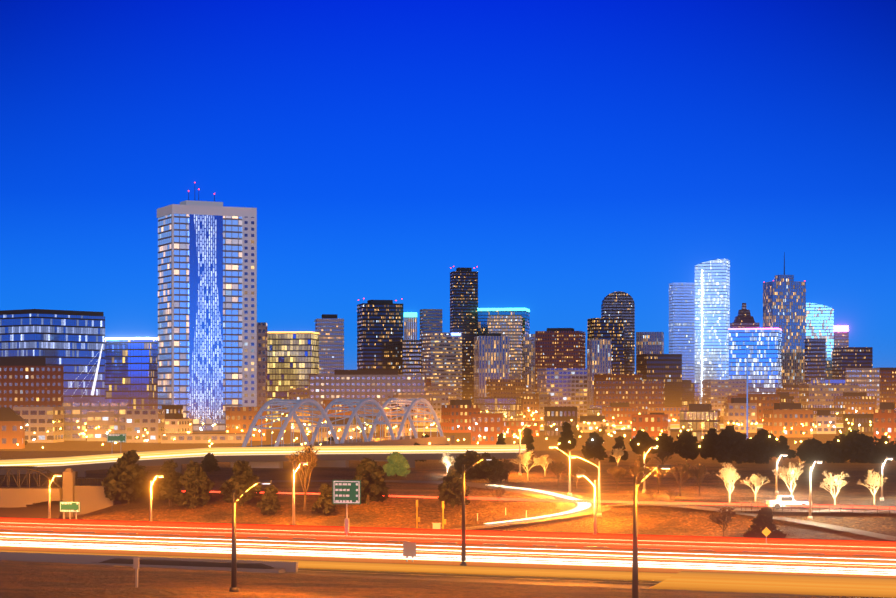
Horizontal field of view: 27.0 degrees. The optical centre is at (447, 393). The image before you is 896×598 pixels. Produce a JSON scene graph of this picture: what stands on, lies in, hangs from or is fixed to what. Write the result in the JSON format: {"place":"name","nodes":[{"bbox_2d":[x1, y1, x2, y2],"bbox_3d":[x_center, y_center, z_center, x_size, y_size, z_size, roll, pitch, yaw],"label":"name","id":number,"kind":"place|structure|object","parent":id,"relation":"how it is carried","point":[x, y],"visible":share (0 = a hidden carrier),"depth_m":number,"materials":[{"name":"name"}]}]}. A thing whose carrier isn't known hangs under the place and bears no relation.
{"place":"outdoors","nodes":[
{"label":"outdoors","id":0,"kind":"place"},
{"bbox_2d":[0,407,25,448],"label":"building","id":1,"kind":"structure","parent":0,"point":[12,432],"depth_m":616.39,"materials":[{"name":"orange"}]},
{"bbox_2d":[402,340,421,374],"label":"office building","id":2,"kind":"structure","parent":0,"point":[408,355],"depth_m":1845.94,"materials":[{"name":"grey"}]},
{"bbox_2d":[271,480,610,529],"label":"loop ramp road","id":3,"kind":"structure","parent":0,"point":[568,506],"depth_m":262.68,"materials":[{"name":"asphalt"}]},
{"bbox_2d":[484,485,591,523],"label":"light trails","id":4,"kind":"object","parent":3,"relation":"on","point":[580,506],"visible":0.9,"depth_m":252.35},
{"bbox_2d":[0,416,895,597],"bbox_3d":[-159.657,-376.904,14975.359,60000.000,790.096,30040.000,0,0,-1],"label":"ground","id":5,"kind":"structure","parent":0,"point":[21,579],"depth_m":255.15,"materials":[{"name":"soil"}]},
{"bbox_2d":[0,357,63,408],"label":"brick lofts","id":6,"kind":"structure","parent":5,"relation":"on","point":[30,382],"depth_m":848.52,"materials":[{"name":"brown"}]},
{"bbox_2d":[13,407,63,442],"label":"cream flats","id":7,"kind":"structure","parent":5,"relation":"on","point":[39,421],"depth_m":695.63,"materials":[{"name":"grey"}]},
{"bbox_2d":[0,309,104,402],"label":"office building","id":8,"kind":"structure","parent":5,"relation":"on","point":[31,332],"depth_m":1011.08,"materials":[{"name":"blue"}]},
{"bbox_2d":[0,466,113,518],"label":"retaining wall","id":9,"kind":"structure","parent":5,"relation":"on","point":[19,501],"depth_m":270.82,"materials":[{"name":"brown"}]},
{"bbox_2d":[62,403,126,440],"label":"concrete flats","id":10,"kind":"structure","parent":5,"relation":"on","point":[74,413],"depth_m":726.06,"materials":[{"name":"grey"}]},
{"bbox_2d":[87,411,113,440],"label":"building","id":11,"kind":"structure","parent":5,"relation":"on","point":[104,420],"depth_m":716.46,"materials":[{"name":"grey"}]},
{"bbox_2d":[101,450,149,502],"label":"tree","id":12,"kind":"object","parent":5,"relation":"on","point":[124,478],"visible":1,"depth_m":270.09,"materials":[{"name":"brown plant"}]},
{"bbox_2d":[105,337,157,408],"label":"office building","id":13,"kind":"structure","parent":5,"relation":"on","point":[129,349],"depth_m":1047.18,"materials":[{"name":"grey"}]},
{"bbox_2d":[125,409,164,442],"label":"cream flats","id":14,"kind":"structure","parent":5,"relation":"on","point":[151,422],"depth_m":695.75,"materials":[{"name":"grey"}]},
{"bbox_2d":[152,459,185,506],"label":"pine","id":15,"kind":"object","parent":5,"relation":"on","point":[168,486],"visible":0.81,"depth_m":265.33,"materials":[{"name":"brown plant"}]},
{"bbox_2d":[165,413,191,432],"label":"building","id":16,"kind":"structure","parent":5,"relation":"on","point":[175,423],"depth_m":838.10,"materials":[{"name":"grey"}]},
{"bbox_2d":[99,558,273,568],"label":"barrier","id":17,"kind":"object","parent":5,"relation":"on","point":[188,563],"visible":1,"depth_m":192.10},
{"bbox_2d":[175,460,214,508],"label":"pine","id":18,"kind":"object","parent":5,"relation":"on","point":[196,482],"visible":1,"depth_m":263.57,"materials":[{"name":"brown plant"}]},
{"bbox_2d":[161,433,249,442],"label":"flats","id":19,"kind":"structure","parent":5,"relation":"on","point":[207,437],"depth_m":686.50,"materials":[{"name":"orange"}]},
{"bbox_2d":[157,182,256,431],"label":"apartment tower","id":20,"kind":"structure","parent":5,"relation":"on","point":[207,313],"depth_m":903.45,"materials":[{"name":"blue"}]},
{"bbox_2d":[219,460,262,505],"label":"pine","id":21,"kind":"object","parent":5,"relation":"on","point":[241,480],"visible":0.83,"depth_m":263.07,"materials":[{"name":"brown plant"}]},
{"bbox_2d":[226,407,265,440],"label":"building","id":22,"kind":"structure","parent":5,"relation":"on","point":[241,418],"depth_m":725.87,"materials":[{"name":"brown"}]},
{"bbox_2d":[229,480,270,591],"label":"street light","id":23,"kind":"object","parent":5,"relation":"on","point":[233,588],"visible":0.92,"depth_m":129.62,"materials":[{"name":"black"}]},
{"bbox_2d":[257,322,266,426],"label":"building","id":24,"kind":"structure","parent":5,"relation":"on","point":[262,344],"depth_m":995.19,"materials":[{"name":"grey"}]},
{"bbox_2d":[0,444,525,476],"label":"elevated highway","id":25,"kind":"structure","parent":5,"relation":"on","point":[82,465],"depth_m":416.54,"materials":[{"name":"grey concrete"}]},
{"bbox_2d":[256,484,281,515],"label":"pine","id":26,"kind":"object","parent":5,"relation":"on","point":[268,503],"visible":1,"depth_m":258.14,"materials":[{"name":"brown plant"}]},
{"bbox_2d":[267,331,318,420],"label":"office building","id":27,"kind":"structure","parent":5,"relation":"on","point":[294,352],"depth_m":1247.64,"materials":[{"name":"grey"}]},
{"bbox_2d":[283,443,319,510],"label":"bare tree","id":28,"kind":"object","parent":5,"relation":"on","point":[309,457],"visible":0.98,"depth_m":258.09,"materials":[{"name":"brown plant"}]},
{"bbox_2d":[311,483,336,515],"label":"pine","id":29,"kind":"object","parent":5,"relation":"on","point":[324,505],"visible":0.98,"depth_m":254.60,"materials":[{"name":"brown plant"}]},
{"bbox_2d":[315,314,343,374],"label":"office tower","id":30,"kind":"structure","parent":5,"relation":"on","point":[329,328],"depth_m":1747.03,"materials":[{"name":"grey"}]},
{"bbox_2d":[316,417,359,441],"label":"building","id":31,"kind":"structure","parent":5,"relation":"on","point":[352,433],"depth_m":663.50,"materials":[{"name":"orange"}]},
{"bbox_2d":[231,398,454,467],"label":"steel arch bridge","id":32,"kind":"structure","parent":5,"relation":"on","point":[442,439],"depth_m":473.32,"materials":[{"name":"blue paint"}]},
{"bbox_2d":[332,480,360,535],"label":"exit sign","id":33,"kind":"object","parent":5,"relation":"on","point":[346,492],"visible":0.96,"depth_m":227.98,"materials":[{"name":"green"}]},
{"bbox_2d":[309,370,423,424],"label":"pale office","id":34,"kind":"structure","parent":5,"relation":"on","point":[326,382],"depth_m":1099.45,"materials":[{"name":"grey"}]},
{"bbox_2d":[352,457,389,504],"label":"pine","id":35,"kind":"object","parent":5,"relation":"on","point":[370,473],"visible":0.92,"depth_m":259.39,"materials":[{"name":"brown plant"}]},
{"bbox_2d":[357,298,402,374],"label":"office tower","id":36,"kind":"structure","parent":5,"relation":"on","point":[383,319],"depth_m":1900.52,"materials":[{"name":"grey"}]},
{"bbox_2d":[383,452,410,476],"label":"green tree","id":37,"kind":"object","parent":5,"relation":"on","point":[398,464],"visible":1,"depth_m":339.59,"materials":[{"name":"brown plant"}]},
{"bbox_2d":[385,404,413,436],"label":"building","id":38,"kind":"structure","parent":5,"relation":"on","point":[406,430],"depth_m":743.52,"materials":[{"name":"grey"}]},
{"bbox_2d":[404,312,416,339],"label":"office tower","id":39,"kind":"structure","parent":5,"relation":"on","point":[410,325],"depth_m":2095.87,"materials":[{"name":"grey"}]},
{"bbox_2d":[394,393,430,425],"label":"building","id":40,"kind":"structure","parent":5,"relation":"on","point":[407,396],"depth_m":1057.30,"materials":[{"name":"brown"}]},
{"bbox_2d":[420,309,441,339],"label":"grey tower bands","id":41,"kind":"object","parent":5,"relation":"on","point":[430,320],"depth_m":2148.41,"materials":[{"name":"grey"}]},
{"bbox_2d":[422,332,461,399],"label":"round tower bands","id":42,"kind":"object","parent":5,"relation":"on","point":[448,346],"depth_m":1802.51,"materials":[{"name":"grey"}]},
{"bbox_2d":[0,517,895,597],"bbox_3d":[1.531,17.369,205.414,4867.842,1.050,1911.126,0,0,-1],"label":"motorway","id":43,"kind":"structure","parent":5,"relation":"on","point":[785,582],"depth_m":205.91,"materials":[{"name":"asphalt"}]},
{"bbox_2d":[0,522,895,575],"bbox_3d":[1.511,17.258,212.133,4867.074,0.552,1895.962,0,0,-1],"label":"light trails","id":44,"kind":"object","parent":43,"relation":"on","point":[287,554],"visible":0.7,"depth_m":207.17,"materials":[{"name":"orange"}]},
{"bbox_2d":[17,410,889,447],"bbox_3d":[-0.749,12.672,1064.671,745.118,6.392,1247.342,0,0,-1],"label":"street lamps","id":45,"kind":"object","parent":5,"relation":"on","point":[476,424],"visible":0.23,"depth_m":649.86,"materials":[{"name":"yellow"}]},
{"bbox_2d":[437,468,470,507],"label":"tree","id":46,"kind":"object","parent":5,"relation":"on","point":[450,488],"visible":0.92,"depth_m":254.58,"materials":[{"name":"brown plant"}]},
{"bbox_2d":[441,400,479,432],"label":"building","id":47,"kind":"structure","parent":5,"relation":"on","point":[455,414],"depth_m":874.54,"materials":[{"name":"orange"}]},
{"bbox_2d":[458,449,489,478],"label":"tree","id":48,"kind":"object","parent":5,"relation":"on","point":[478,470],"visible":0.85,"depth_m":336.54,"materials":[{"name":"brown plant"}]},
{"bbox_2d":[471,413,502,444],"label":"building","id":49,"kind":"structure","parent":5,"relation":"on","point":[489,426],"depth_m":668.88,"materials":[{"name":"red"}]},
{"bbox_2d":[474,333,508,397],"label":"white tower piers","id":50,"kind":"structure","parent":5,"relation":"on","point":[493,345],"depth_m":1749.57,"materials":[{"name":"grey"}]},
{"bbox_2d":[474,397,522,420],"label":"building","id":51,"kind":"structure","parent":5,"relation":"on","point":[506,402],"depth_m":1132.70,"materials":[{"name":"brown"}]},
{"bbox_2d":[478,308,529,378],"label":"teal tower","id":52,"kind":"structure","parent":5,"relation":"on","point":[484,313],"depth_m":2254.19,"materials":[{"name":"grey"}]},
{"bbox_2d":[488,315,521,378],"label":"building","id":53,"kind":"structure","parent":5,"relation":"on","point":[510,326],"depth_m":2198.32,"materials":[{"name":"grey"}]},
{"bbox_2d":[486,379,525,396],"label":"building","id":54,"kind":"structure","parent":5,"relation":"on","point":[509,387],"depth_m":1613.69,"materials":[{"name":"brown"}]},
{"bbox_2d":[493,393,538,420],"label":"building","id":55,"kind":"structure","parent":5,"relation":"on","point":[531,403],"depth_m":1208.65,"materials":[{"name":"brown"}]},
{"bbox_2d":[503,421,539,436],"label":"building","id":56,"kind":"structure","parent":5,"relation":"on","point":[513,427],"depth_m":785.92,"materials":[{"name":"orange"}]},
{"bbox_2d":[523,334,534,384],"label":"building","id":57,"kind":"structure","parent":5,"relation":"on","point":[529,354],"depth_m":1898.58,"materials":[{"name":"grey"}]},
{"bbox_2d":[183,491,895,508],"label":"road","id":58,"kind":"structure","parent":5,"relation":"on","point":[642,502],"depth_m":251.35,"materials":[{"name":"asphalt"}]},
{"bbox_2d":[535,328,584,392],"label":"office building","id":59,"kind":"structure","parent":5,"relation":"on","point":[562,339],"depth_m":1702.99,"materials":[{"name":"grey"}]},
{"bbox_2d":[544,407,576,438],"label":"building","id":60,"kind":"structure","parent":5,"relation":"on","point":[558,416],"depth_m":751.74,"materials":[{"name":"brown"}]},
{"bbox_2d":[537,368,587,417],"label":"building","id":61,"kind":"structure","parent":5,"relation":"on","point":[557,374],"depth_m":1401.20,"materials":[{"name":"grey"}]},
{"bbox_2d":[557,420,576,452],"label":"pine","id":62,"kind":"object","parent":5,"relation":"on","point":[566,437],"visible":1,"depth_m":577.33,"materials":[{"name":"brown plant"}]},
{"bbox_2d":[581,432,607,459],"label":"tree","id":63,"kind":"object","parent":5,"relation":"on","point":[594,448],"visible":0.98,"depth_m":511.64,"materials":[{"name":"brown plant"}]},
{"bbox_2d":[577,416,614,432],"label":"building","id":64,"kind":"structure","parent":5,"relation":"on","point":[591,420],"depth_m":880.84,"materials":[{"name":"grey"}]},
{"bbox_2d":[587,318,623,373],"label":"building","id":65,"kind":"structure","parent":5,"relation":"on","point":[612,329],"depth_m":2102.74,"materials":[{"name":"grey"}]},
{"bbox_2d":[601,291,634,373],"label":"skyscraper","id":66,"kind":"structure","parent":5,"relation":"on","point":[618,304],"depth_m":2398.84,"materials":[{"name":"grey"}]},
{"bbox_2d":[602,403,636,424],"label":"building","id":67,"kind":"structure","parent":5,"relation":"on","point":[616,405],"depth_m":1097.49,"materials":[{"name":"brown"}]},
{"bbox_2d":[415,423,842,431],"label":"road embankment","id":68,"kind":"structure","parent":5,"relation":"on","point":[676,427],"depth_m":897.47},
{"bbox_2d":[596,381,663,413],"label":"building","id":69,"kind":"structure","parent":5,"relation":"on","point":[613,388],"depth_m":1251.12,"materials":[{"name":"brown"}]},
{"bbox_2d":[629,430,654,455],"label":"tree","id":70,"kind":"object","parent":5,"relation":"on","point":[643,439],"visible":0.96,"depth_m":547.17,"materials":[{"name":"brown plant"}]},
{"bbox_2d":[631,414,667,439],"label":"building","id":71,"kind":"structure","parent":5,"relation":"on","point":[652,425],"depth_m":673.88,"materials":[{"name":"red"}]},
{"bbox_2d":[632,465,670,597],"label":"street light","id":72,"kind":"object","parent":5,"relation":"on","point":[635,561],"visible":1,"depth_m":125.95,"materials":[{"name":"black"}]},
{"bbox_2d":[636,354,681,406],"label":"building","id":73,"kind":"structure","parent":5,"relation":"on","point":[669,363],"depth_m":1603.40,"materials":[{"name":"grey"}]},
{"bbox_2d":[669,283,694,382],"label":"skyscraper","id":74,"kind":"structure","parent":5,"relation":"on","point":[681,316],"depth_m":2501.70,"materials":[{"name":"grey"}]},
{"bbox_2d":[672,430,700,459],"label":"tree","id":75,"kind":"object","parent":5,"relation":"on","point":[686,444],"visible":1,"depth_m":511.42,"materials":[{"name":"brown plant"}]},
{"bbox_2d":[682,380,699,406],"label":"city block","id":76,"kind":"structure","parent":5,"relation":"on","point":[693,386],"depth_m":1662.40,"materials":[{"name":"brown"}]},
{"bbox_2d":[680,404,719,441],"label":"building","id":77,"kind":"structure","parent":5,"relation":"on","point":[694,417],"depth_m":704.81,"materials":[{"name":"grey"}]},
{"bbox_2d":[699,428,716,459],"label":"tree","id":78,"kind":"object","parent":5,"relation":"on","point":[707,442],"visible":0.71,"depth_m":511.50,"materials":[{"name":"brown plant"}]},
{"bbox_2d":[695,259,729,403],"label":"skyscraper","id":79,"kind":"structure","parent":5,"relation":"on","point":[712,302],"depth_m":2306.09,"materials":[{"name":"blue"}]},
{"bbox_2d":[702,380,746,415],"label":"city block","id":80,"kind":"structure","parent":5,"relation":"on","point":[715,392],"depth_m":1531.99,"materials":[{"name":"brown"}]},
{"bbox_2d":[712,425,753,463],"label":"tree","id":81,"kind":"object","parent":5,"relation":"on","point":[731,445],"visible":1,"depth_m":487.07,"materials":[{"name":"brown plant"}]},
{"bbox_2d":[724,398,756,432],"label":"building","id":82,"kind":"structure","parent":5,"relation":"on","point":[735,410],"depth_m":874.33,"materials":[{"name":"grey"}]},
{"bbox_2d":[730,303,758,327],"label":"building top","id":83,"kind":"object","parent":5,"relation":"on","point":[744,318],"depth_m":2606.06,"materials":[{"name":"grey"}]},
{"bbox_2d":[729,328,781,393],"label":"building","id":84,"kind":"structure","parent":5,"relation":"on","point":[758,340],"depth_m":1705.18,"materials":[{"name":"grey"}]},
{"bbox_2d":[737,394,779,422],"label":"building","id":85,"kind":"structure","parent":5,"relation":"on","point":[759,399],"depth_m":1012.16,"materials":[{"name":"brown"}]},
{"bbox_2d":[745,428,779,463],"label":"tree","id":86,"kind":"object","parent":5,"relation":"on","point":[763,447],"visible":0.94,"depth_m":486.50,"materials":[{"name":"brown plant"}]},
{"bbox_2d":[743,507,785,537],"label":"pine","id":87,"kind":"object","parent":5,"relation":"on","point":[762,520],"visible":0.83,"depth_m":221.10,"materials":[{"name":"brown plant"}]},
{"bbox_2d":[763,252,805,387],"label":"skyscraper","id":88,"kind":"structure","parent":5,"relation":"on","point":[784,302],"depth_m":2104.83,"materials":[{"name":"grey"}]},
{"bbox_2d":[763,403,812,436],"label":"city block","id":89,"kind":"structure","parent":5,"relation":"on","point":[778,418],"depth_m":780.29,"materials":[{"name":"orange"}]},
{"bbox_2d":[774,460,804,494],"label":"bare tree","id":90,"kind":"object","parent":5,"relation":"on","point":[793,473],"visible":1,"depth_m":254.59,"materials":[{"name":"beige plant"}]},
{"bbox_2d":[796,438,829,463],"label":"tree","id":91,"kind":"object","parent":5,"relation":"on","point":[810,451],"visible":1,"depth_m":487.01,"materials":[{"name":"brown plant"}]},
{"bbox_2d":[805,338,825,383],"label":"office building","id":92,"kind":"structure","parent":5,"relation":"on","point":[814,362],"depth_m":1900.40,"materials":[{"name":"grey"}]},
{"bbox_2d":[806,303,833,378],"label":"skyscraper","id":93,"kind":"structure","parent":5,"relation":"on","point":[819,320],"depth_m":2303.51,"materials":[{"name":"grey"}]},
{"bbox_2d":[813,410,835,433],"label":"building","id":94,"kind":"structure","parent":5,"relation":"on","point":[823,418],"depth_m":846.17,"materials":[{"name":"grey"}]},
{"bbox_2d":[799,384,857,404],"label":"building","id":95,"kind":"structure","parent":5,"relation":"on","point":[818,394],"depth_m":1301.36,"materials":[{"name":"grey"}]},
{"bbox_2d":[832,347,872,378],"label":"office building","id":96,"kind":"structure","parent":5,"relation":"on","point":[847,356],"depth_m":2004.27,"materials":[{"name":"grey"}]},
{"bbox_2d":[823,429,885,463],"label":"tree","id":97,"kind":"object","parent":5,"relation":"on","point":[853,446],"visible":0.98,"depth_m":487.02,"materials":[{"name":"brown plant"}]},
{"bbox_2d":[833,392,875,413],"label":"building","id":98,"kind":"structure","parent":5,"relation":"on","point":[869,406],"depth_m":1200.66,"materials":[{"name":"brown"}]},
{"bbox_2d":[843,414,872,434],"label":"building","id":99,"kind":"structure","parent":5,"relation":"on","point":[864,427],"depth_m":831.97,"materials":[{"name":"brown"}]},
{"bbox_2d":[845,368,879,408],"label":"building","id":100,"kind":"structure","parent":5,"relation":"on","point":[872,375],"depth_m":1501.77,"materials":[{"name":"grey"}]},
{"bbox_2d":[872,435,895,463],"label":"tree","id":101,"kind":"object","parent":5,"relation":"on","point":[888,450],"visible":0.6,"depth_m":488.23,"materials":[{"name":"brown plant"}]},
{"bbox_2d":[873,402,895,442],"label":"building","id":102,"kind":"structure","parent":5,"relation":"on","point":[884,418],"depth_m":655.60,"materials":[{"name":"red"}]},
{"bbox_2d":[880,368,895,406],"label":"building","id":103,"kind":"structure","parent":5,"relation":"on","point":[891,390],"depth_m":1564.88,"materials":[{"name":"brown"}]},
{"bbox_2d":[0,0,895,373],"label":"sky","id":104,"kind":"structure","parent":0,"point":[575,154],"materials":[{"name":"blue"}]},
{"bbox_2d":[31,330,895,430],"bbox_3d":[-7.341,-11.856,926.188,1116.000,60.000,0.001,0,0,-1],"label":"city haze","id":105,"kind":"object","parent":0,"point":[515,394],"depth_m":926.72,"materials":[{"name":"orange"}]},
{"bbox_2d":[450,266,477,404],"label":"skyscraper","id":106,"kind":"structure","parent":0,"point":[464,301],"depth_m":2299.13,"materials":[{"name":"grey"}]},
{"bbox_2d":[284,568,661,588],"bbox_3d":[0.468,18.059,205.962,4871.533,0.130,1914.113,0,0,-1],"label":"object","id":107,"kind":"structure","parent":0,"point":[516,580],"depth_m":183.31,"materials":[{"name":"orange concrete"}]},
{"bbox_2d":[0,552,297,572],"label":"safety barrier","id":108,"kind":"object","parent":107,"relation":"on","point":[282,566],"visible":0.58,"depth_m":195.09,"materials":[{"name":"grey concrete"}]},
{"bbox_2d":[0,529,880,555],"bbox_3d":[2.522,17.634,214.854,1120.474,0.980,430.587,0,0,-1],"label":"median barrier","id":109,"kind":"object","parent":107,"relation":"on","point":[451,542],"visible":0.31,"depth_m":215.58,"materials":[{"name":"grey concrete"}]},
{"bbox_2d":[460,457,491,565],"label":"street light","id":110,"kind":"object","parent":107,"relation":"on","point":[463,554],"visible":0.92,"depth_m":193.63,"materials":[{"name":"black"}]},
{"bbox_2d":[587,339,611,404],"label":"building","id":111,"kind":"structure","parent":0,"point":[596,356],"depth_m":1760.30,"materials":[{"name":"grey"}]},
{"bbox_2d":[320,339,895,418],"bbox_3d":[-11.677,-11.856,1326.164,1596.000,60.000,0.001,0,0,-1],"label":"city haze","id":112,"kind":"object","parent":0,"point":[627,377],"depth_m":1327.41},
{"bbox_2d":[636,332,663,353],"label":"pale tower","id":113,"kind":"structure","parent":0,"point":[647,342],"depth_m":2202.46,"materials":[{"name":"grey"}]},
{"bbox_2d":[605,503,895,540],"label":"service roads","id":114,"kind":"structure","parent":0,"point":[846,529],"depth_m":238.98,"materials":[{"name":"asphalt"}]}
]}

